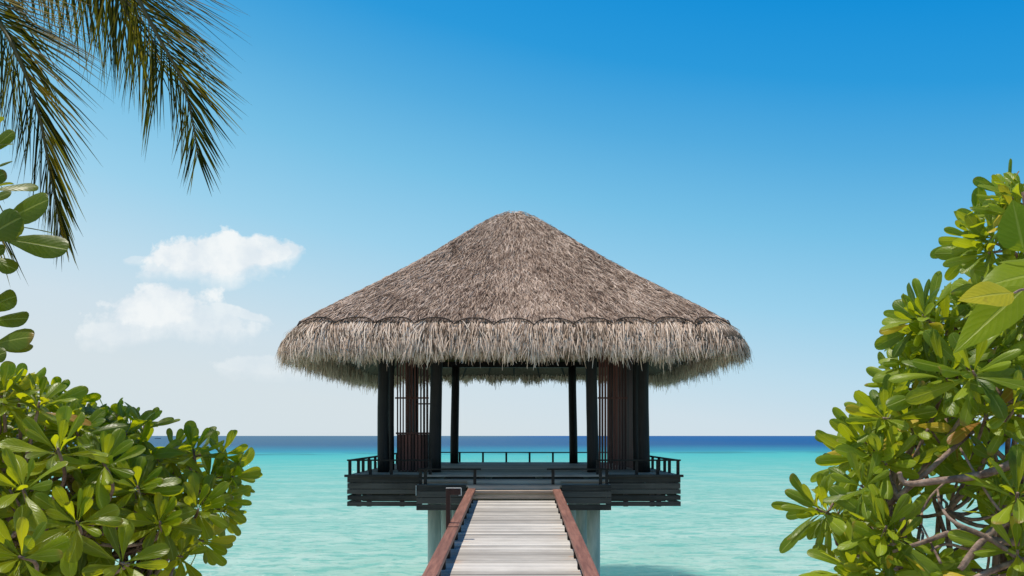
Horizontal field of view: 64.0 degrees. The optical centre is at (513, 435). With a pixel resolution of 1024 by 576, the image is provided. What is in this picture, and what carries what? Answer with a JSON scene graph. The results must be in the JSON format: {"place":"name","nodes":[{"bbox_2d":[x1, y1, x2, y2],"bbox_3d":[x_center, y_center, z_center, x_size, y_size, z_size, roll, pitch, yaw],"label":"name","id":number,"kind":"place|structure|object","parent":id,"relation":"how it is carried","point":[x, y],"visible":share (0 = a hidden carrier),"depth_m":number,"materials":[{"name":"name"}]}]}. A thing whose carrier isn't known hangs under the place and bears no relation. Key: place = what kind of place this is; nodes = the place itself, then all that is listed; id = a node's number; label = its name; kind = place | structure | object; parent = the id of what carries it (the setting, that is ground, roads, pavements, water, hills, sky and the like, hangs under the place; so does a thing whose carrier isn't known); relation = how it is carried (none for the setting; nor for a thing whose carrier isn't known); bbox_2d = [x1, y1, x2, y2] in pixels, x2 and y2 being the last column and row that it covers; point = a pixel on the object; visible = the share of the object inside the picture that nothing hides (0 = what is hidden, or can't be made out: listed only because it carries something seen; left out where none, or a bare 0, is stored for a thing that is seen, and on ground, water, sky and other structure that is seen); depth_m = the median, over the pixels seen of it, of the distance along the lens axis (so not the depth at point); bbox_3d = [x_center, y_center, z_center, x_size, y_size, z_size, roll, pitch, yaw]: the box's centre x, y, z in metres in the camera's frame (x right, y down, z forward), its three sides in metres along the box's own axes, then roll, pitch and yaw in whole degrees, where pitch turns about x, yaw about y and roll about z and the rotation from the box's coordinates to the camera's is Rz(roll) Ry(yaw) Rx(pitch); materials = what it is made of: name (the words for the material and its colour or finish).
{"place":"outdoors","nodes":[
{"label":"outdoors","id":0,"kind":"place"},
{"bbox_2d":[0,0,1023,435],"label":"sky","id":1,"kind":"structure","parent":0,"point":[785,170],"materials":[{"name":"blue"}]},
{"bbox_2d":[39,436,1018,575],"bbox_3d":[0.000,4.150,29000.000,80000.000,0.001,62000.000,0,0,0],"label":"sea","id":2,"kind":"structure","parent":0,"point":[725,518],"depth_m":42.68,"materials":[{"name":"liquid"}]},
{"bbox_2d":[274,210,752,574],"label":"thatched pavilion","id":3,"kind":"structure","parent":2,"relation":"in","point":[512,296],"depth_m":16.59,"materials":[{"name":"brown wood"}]},
{"bbox_2d":[396,432,428,470],"bbox_3d":[-2.155,0.341,17.695,0.710,0.830,0.590,0,0,0],"label":"slatted cabinet","id":4,"kind":"object","parent":3,"relation":"on","point":[413,445],"visible":0.81,"depth_m":17.41,"materials":[{"name":"brown wood"}]},
{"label":"beach","id":5,"kind":"structure","parent":0,"visible":0},
{"bbox_2d":[0,116,68,362],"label":"shrub","id":6,"kind":"object","parent":5,"relation":"on","point":[31,209],"visible":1,"depth_m":1.70,"materials":[{"name":"green plant"}]},
{"bbox_2d":[0,0,250,287],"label":"coconut palm","id":7,"kind":"object","parent":5,"relation":"on","point":[129,9],"visible":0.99,"depth_m":3.38,"materials":[{"name":"green plant"}]},
{"bbox_2d":[0,361,262,575],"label":"beach shrub","id":8,"kind":"object","parent":5,"relation":"on","point":[104,506],"visible":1,"depth_m":2.94,"materials":[{"name":"green plant"}]},
{"bbox_2d":[422,488,599,575],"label":"boardwalk","id":9,"kind":"structure","parent":5,"relation":"on","point":[512,538],"depth_m":10.55,"materials":[{"name":"grey wood"}]},
{"bbox_2d":[446,488,461,528],"bbox_3d":[-0.810,1.022,11.050,0.209,0.642,0.062,0,0,0],"label":"rail stub post","id":10,"kind":"object","parent":9,"relation":"attached to","point":[454,491],"visible":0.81,"depth_m":11.02,"materials":[{"name":"brown wood"}]},
{"bbox_2d":[771,158,1023,575],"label":"beach shrub","id":11,"kind":"object","parent":5,"relation":"on","point":[935,409],"visible":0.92,"depth_m":2.96,"materials":[{"name":"green plant"}]},
{"bbox_2d":[954,200,1023,352],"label":"broadleaf sapling","id":12,"kind":"object","parent":5,"relation":"on","point":[996,295],"visible":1,"depth_m":1.53,"materials":[{"name":"green plant"}]}
]}

